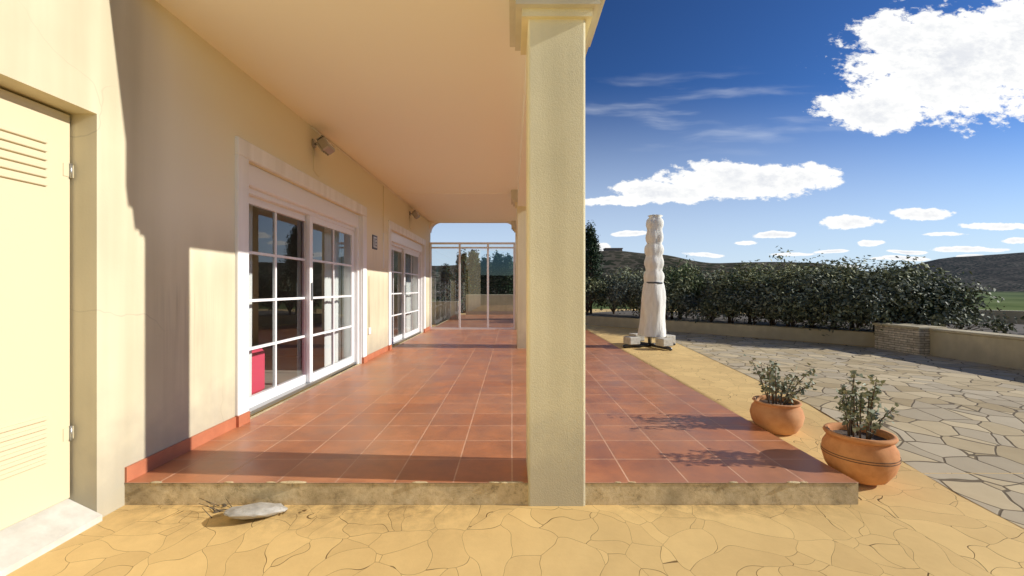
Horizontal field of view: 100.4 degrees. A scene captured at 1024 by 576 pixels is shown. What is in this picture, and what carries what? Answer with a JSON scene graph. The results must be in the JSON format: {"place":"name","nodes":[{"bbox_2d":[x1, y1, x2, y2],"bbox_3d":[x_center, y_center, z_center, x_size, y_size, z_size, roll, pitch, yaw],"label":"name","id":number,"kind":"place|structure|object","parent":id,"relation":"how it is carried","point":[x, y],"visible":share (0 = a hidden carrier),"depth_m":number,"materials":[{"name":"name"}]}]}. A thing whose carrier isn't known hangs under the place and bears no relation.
{"place":"outdoors","nodes":[
{"label":"outdoors","id":0,"kind":"place"},
{"bbox_2d":[372,235,376,249],"bbox_3d":[-2.162,-0.720,6.730,0.020,0.220,0.220,0,0,0],"label":"house number plaque","id":1,"kind":"object","parent":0,"point":[374,241],"visible":1,"depth_m":6.68,"materials":[{"name":"white ceramic"}]},
{"bbox_2d":[6,309,1023,575],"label":"stone paving","id":2,"kind":"structure","parent":0,"point":[908,521],"depth_m":2.08,"materials":[{"name":"beige stone"}]},
{"bbox_2d":[302,504,411,510],"bbox_3d":[-1.110,1.210,2.114,2.320,0.001,0.548,0,0,0],"label":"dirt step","id":3,"kind":"object","parent":2,"relation":"on","point":[336,507],"visible":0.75,"depth_m":2.36,"materials":[{"name":"brown soil"}]},
{"bbox_2d":[0,0,858,575],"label":"house","id":4,"kind":"structure","parent":2,"relation":"on","point":[432,112],"depth_m":2.79,"materials":[{"name":"beige paint"}]},
{"bbox_2d":[0,88,72,530],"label":"utility door","id":5,"kind":"structure","parent":4,"relation":"attached to","point":[36,175],"depth_m":2.05,"materials":[{"name":"beige paint"}]},
{"bbox_2d":[235,136,366,426],"bbox_3d":[-2.293,-0.050,4.820,0.314,2.280,2.966,0,0,0],"label":"sliding door","id":6,"kind":"structure","parent":4,"relation":"attached to","point":[255,186],"depth_m":4.50,"materials":[{"name":"white plastic"}]},
{"bbox_2d":[312,135,334,176],"bbox_3d":[-2.067,-1.443,4.673,0.216,0.394,0.216,0,0,0],"label":"floodlight","id":7,"kind":"object","parent":4,"relation":"attached to","point":[324,144],"visible":1,"depth_m":4.60,"materials":[{"name":"grey metal"}]},
{"bbox_2d":[368,185,383,333],"bbox_3d":[-2.159,-0.515,6.805,0.027,2.430,0.770,0,0,0],"label":"wall conduit and socket","id":8,"kind":"object","parent":4,"relation":"attached to","point":[369,330],"visible":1,"depth_m":7.16,"materials":[{"name":"paint"}]},
{"bbox_2d":[388,220,425,349],"bbox_3d":[-2.293,-0.050,9.025,0.314,2.280,3.156,0,0,0],"label":"sliding door","id":9,"kind":"structure","parent":4,"relation":"attached to","point":[402,245],"depth_m":9.08,"materials":[{"name":"white plastic"}]},
{"bbox_2d":[409,210,419,228],"bbox_3d":[-2.067,-1.443,9.053,0.216,0.394,0.216,0,0,0],"label":"floodlight","id":10,"kind":"object","parent":4,"relation":"attached to","point":[415,214],"visible":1,"depth_m":8.96,"materials":[{"name":"grey metal"}]},
{"bbox_2d":[430,242,514,329],"bbox_3d":[-1.040,-0.055,11.225,2.250,2.290,0.050,0,0,0],"label":"glass wind screen","id":11,"kind":"object","parent":4,"relation":"attached to","point":[472,328],"visible":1,"depth_m":11.20,"materials":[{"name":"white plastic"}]},
{"bbox_2d":[450,249,474,312],"bbox_3d":[-2.555,-0.205,22.085,1.581,3.848,1.572,0,0,0],"label":"cypress","id":12,"kind":"object","parent":2,"relation":"on","point":[465,283],"visible":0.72,"depth_m":21.90,"materials":[{"name":"green plant"}]},
{"bbox_2d":[461,249,486,309],"bbox_3d":[-1.999,-0.211,22.329,1.545,3.744,1.573,0,0,0],"label":"cypress","id":13,"kind":"object","parent":2,"relation":"on","point":[473,265],"visible":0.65,"depth_m":22.13,"materials":[{"name":"green plant"}]},
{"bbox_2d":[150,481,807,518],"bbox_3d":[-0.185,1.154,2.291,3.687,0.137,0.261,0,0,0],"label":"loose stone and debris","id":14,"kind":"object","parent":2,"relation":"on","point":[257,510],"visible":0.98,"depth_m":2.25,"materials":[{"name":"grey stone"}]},
{"bbox_2d":[485,250,506,293],"bbox_3d":[-0.736,-0.163,22.498,1.411,3.743,1.406,0,0,40],"label":"cypress","id":15,"kind":"object","parent":2,"relation":"on","point":[496,262],"visible":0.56,"depth_m":22.30,"materials":[{"name":"green plant"}]},
{"bbox_2d":[495,253,512,293],"bbox_3d":[-0.182,-0.117,22.093,1.408,3.473,1.312,0,0,39],"label":"cypress","id":16,"kind":"object","parent":2,"relation":"on","point":[506,277],"visible":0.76,"depth_m":21.83,"materials":[{"name":"green plant"}]},
{"bbox_2d":[585,220,605,313],"bbox_3d":[2.686,-0.603,14.577,1.030,3.446,1.152,0,0,-26],"label":"cypress","id":17,"kind":"object","parent":2,"relation":"on","point":[592,247],"visible":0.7,"depth_m":14.45,"materials":[{"name":"green plant"}]},
{"bbox_2d":[585,275,610,314],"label":"bush","id":18,"kind":"object","parent":2,"relation":"on","point":[598,296],"visible":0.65,"depth_m":13.39,"materials":[{"name":"green plant"}]},
{"bbox_2d":[588,264,631,313],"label":"shrub","id":19,"kind":"object","parent":2,"relation":"on","point":[611,280],"visible":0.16,"depth_m":14.43,"materials":[{"name":"green plant"}]},
{"bbox_2d":[607,267,641,308],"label":"shrub","id":20,"kind":"object","parent":2,"relation":"on","point":[629,276],"visible":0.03,"depth_m":13.47,"materials":[{"name":"green plant"}]},
{"bbox_2d":[607,276,678,315],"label":"shrub","id":21,"kind":"object","parent":2,"relation":"on","point":[618,300],"visible":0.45,"depth_m":11.74,"materials":[{"name":"green plant"}]},
{"bbox_2d":[623,214,675,350],"bbox_3d":[2.550,-0.136,7.900,0.854,2.441,0.854,0,0,25],"label":"covered parasol","id":22,"kind":"object","parent":2,"relation":"on","point":[652,323],"visible":1,"depth_m":7.78,"materials":[{"name":"white fabric"}]},
{"bbox_2d":[626,266,682,283],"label":"shrub","id":23,"kind":"object","parent":2,"relation":"on","point":[642,275],"visible":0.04,"depth_m":12.55,"materials":[{"name":"green plant"}]},
{"bbox_2d":[624,281,702,320],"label":"shrub","id":24,"kind":"object","parent":2,"relation":"on","point":[674,294],"visible":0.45,"depth_m":11.06,"materials":[{"name":"green plant"}]},
{"bbox_2d":[663,266,705,317],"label":"shrub","id":25,"kind":"object","parent":2,"relation":"on","point":[678,270],"visible":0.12,"depth_m":11.87,"materials":[{"name":"green plant"}]},
{"bbox_2d":[663,255,713,318],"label":"willow shrub","id":26,"kind":"object","parent":2,"relation":"on","point":[685,278],"visible":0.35,"depth_m":11.60,"materials":[{"name":"green plant"}]},
{"bbox_2d":[693,265,727,315],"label":"shrub","id":27,"kind":"object","parent":2,"relation":"on","point":[704,277],"visible":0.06,"depth_m":11.97,"materials":[{"name":"green plant"}]},
{"bbox_2d":[673,291,752,322],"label":"shrub","id":28,"kind":"object","parent":2,"relation":"on","point":[690,310],"visible":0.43,"depth_m":10.60,"materials":[{"name":"green plant"}]},
{"bbox_2d":[432,294,1023,369],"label":"planter walls","id":29,"kind":"structure","parent":2,"relation":"on","point":[990,347],"depth_m":8.41,"materials":[{"name":"stone"}]},
{"bbox_2d":[605,268,664,305],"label":"shrub","id":30,"kind":"object","parent":29,"relation":"on","point":[623,285],"visible":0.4,"depth_m":12.05,"materials":[{"name":"green plant"}]},
{"bbox_2d":[634,267,703,318],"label":"shrub","id":31,"kind":"object","parent":29,"relation":"on","point":[685,283],"visible":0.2,"depth_m":11.38,"materials":[{"name":"green plant"}]},
{"bbox_2d":[696,269,751,322],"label":"shrub","id":32,"kind":"object","parent":29,"relation":"on","point":[711,288],"visible":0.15,"depth_m":10.56,"materials":[{"name":"green plant"}]},
{"bbox_2d":[710,265,781,323],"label":"shrub","id":33,"kind":"object","parent":29,"relation":"on","point":[743,284],"visible":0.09,"depth_m":10.11,"materials":[{"name":"green plant"}]},
{"bbox_2d":[702,258,834,324],"bbox_3d":[6.137,0.134,10.274,2.935,1.772,2.922,0,0,39],"label":"shrub","id":34,"kind":"object","parent":29,"relation":"in","point":[749,270],"visible":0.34,"depth_m":9.92,"materials":[{"name":"green plant"}]},
{"bbox_2d":[724,269,851,327],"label":"shrub","id":35,"kind":"object","parent":29,"relation":"on","point":[769,293],"visible":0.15,"depth_m":9.51,"materials":[{"name":"green plant"}]},
{"bbox_2d":[754,261,881,324],"bbox_3d":[6.930,0.207,9.774,2.875,1.626,2.872,0,0,0],"label":"shrub","id":36,"kind":"object","parent":29,"relation":"on","point":[787,272],"visible":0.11,"depth_m":9.13,"materials":[{"name":"green plant"}]},
{"bbox_2d":[770,256,900,328],"bbox_3d":[6.979,0.162,9.463,2.906,1.715,3.109,0,0,31],"label":"shrub","id":37,"kind":"object","parent":29,"relation":"in","point":[813,283],"visible":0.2,"depth_m":8.87,"materials":[{"name":"green plant"}]},
{"bbox_2d":[781,256,947,329],"bbox_3d":[7.228,0.169,9.043,2.833,1.701,3.126,0,0,33],"label":"shrub","id":38,"kind":"object","parent":29,"relation":"in","point":[851,270],"visible":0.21,"depth_m":8.61,"materials":[{"name":"green plant"}]},
{"bbox_2d":[801,259,967,330],"bbox_3d":[7.495,0.203,8.770,2.706,1.633,2.699,0,0,0],"label":"shrub","id":39,"kind":"object","parent":29,"relation":"on","point":[936,295],"visible":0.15,"depth_m":7.90,"materials":[{"name":"green plant"}]},
{"bbox_2d":[829,255,1004,324],"bbox_3d":[7.744,0.170,8.676,2.660,1.699,2.690,0,0,0],"label":"shrub","id":40,"kind":"object","parent":29,"relation":"in","point":[970,301],"visible":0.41,"depth_m":7.90,"materials":[{"name":"green plant"}]},
{"bbox_2d":[885,278,961,324],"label":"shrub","id":41,"kind":"object","parent":29,"relation":"on","point":[931,309],"visible":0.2,"depth_m":7.83,"materials":[{"name":"green plant"}]},
{"bbox_2d":[921,309,1018,333],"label":"shrub","id":42,"kind":"object","parent":29,"relation":"on","point":[998,324],"visible":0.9,"depth_m":7.14,"materials":[{"name":"green plant"}]},
{"bbox_2d":[697,288,762,322],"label":"shrub","id":43,"kind":"object","parent":2,"relation":"on","point":[710,309],"visible":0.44,"depth_m":10.01,"materials":[{"name":"green plant"}]},
{"bbox_2d":[712,281,794,324],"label":"shrub","id":44,"kind":"object","parent":2,"relation":"on","point":[755,305],"visible":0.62,"depth_m":9.43,"materials":[{"name":"green plant"}]},
{"bbox_2d":[732,271,813,325],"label":"shrub","id":45,"kind":"object","parent":2,"relation":"on","point":[774,322],"visible":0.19,"depth_m":9.45,"materials":[{"name":"green plant"}]},
{"bbox_2d":[743,354,816,435],"bbox_3d":[2.150,0.848,3.426,0.439,0.595,0.494,0,0,0],"label":"pot","id":46,"kind":"object","parent":2,"relation":"on","point":[773,412],"visible":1,"depth_m":3.31,"materials":[{"name":"ceramic"}]},
{"bbox_2d":[744,282,826,326],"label":"shrub","id":47,"kind":"object","parent":2,"relation":"on","point":[787,316],"visible":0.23,"depth_m":8.87,"materials":[{"name":"green plant"}]},
{"bbox_2d":[766,245,844,321],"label":"shrub","id":48,"kind":"object","parent":2,"relation":"on","point":[780,258],"visible":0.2,"depth_m":11.16,"materials":[{"name":"green plant"}]},
{"bbox_2d":[753,278,871,329],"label":"shrub","id":49,"kind":"object","parent":2,"relation":"on","point":[798,303],"visible":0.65,"depth_m":8.45,"materials":[{"name":"green plant"}]},
{"bbox_2d":[779,281,908,335],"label":"shrub","id":50,"kind":"object","parent":2,"relation":"on","point":[821,324],"visible":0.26,"depth_m":8.24,"materials":[{"name":"green plant"}]},
{"bbox_2d":[820,369,901,484],"bbox_3d":[2.180,0.842,2.680,0.396,0.695,0.396,0,0,0],"label":"pot","id":51,"kind":"object","parent":2,"relation":"on","point":[867,453],"visible":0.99,"depth_m":2.60,"materials":[{"name":"ceramic"}]},
{"bbox_2d":[798,276,932,334],"bbox_3d":[6.882,0.429,8.410,2.230,1.342,1.981,0,0,0],"label":"shrub","id":52,"kind":"object","parent":2,"relation":"on","point":[844,309],"visible":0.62,"depth_m":7.89,"materials":[{"name":"green plant"}]},
{"bbox_2d":[834,259,929,325],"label":"shrub","id":53,"kind":"object","parent":2,"relation":"on","point":[858,270],"visible":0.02,"depth_m":9.87,"materials":[{"name":"green plant"}]},
{"bbox_2d":[831,268,965,327],"bbox_3d":[7.280,0.346,8.261,2.150,1.509,2.233,0,0,0],"label":"shrub","id":54,"kind":"object","parent":2,"relation":"on","point":[904,296],"visible":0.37,"depth_m":7.72,"materials":[{"name":"green plant"}]},
{"bbox_2d":[430,0,1023,270],"label":"sky","id":55,"kind":"structure","parent":0,"point":[880,129],"materials":[{"name":"blue"}]},
{"bbox_2d":[432,250,1023,310],"bbox_3d":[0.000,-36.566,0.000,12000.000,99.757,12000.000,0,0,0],"label":"terrain ground","id":56,"kind":"structure","parent":0,"point":[1004,273],"depth_m":603.57,"materials":[{"name":"green plant"}]},
{"bbox_2d":[436,264,453,300],"bbox_3d":[-4.650,0.068,30.070,1.633,3.685,1.784,0,0,0],"label":"cypress","id":57,"kind":"object","parent":56,"relation":"on","point":[446,280],"visible":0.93,"depth_m":29.80,"materials":[{"name":"green plant"}]},
{"bbox_2d":[476,254,494,293],"bbox_3d":[-1.357,-0.096,22.973,1.456,3.494,1.536,0,0,0],"label":"cypress","id":58,"kind":"object","parent":56,"relation":"on","point":[483,273],"visible":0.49,"depth_m":22.78,"materials":[{"name":"green plant"}]},
{"bbox_2d":[603,248,622,250],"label":"hill building","id":59,"kind":"structure","parent":56,"relation":"on","point":[612,249],"depth_m":356.08,"materials":[{"name":"grey"}]},
{"bbox_2d":[666,331,1023,527],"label":"stone paving","id":60,"kind":"structure","parent":0,"point":[957,416],"depth_m":4.15,"materials":[{"name":"grey stone"}]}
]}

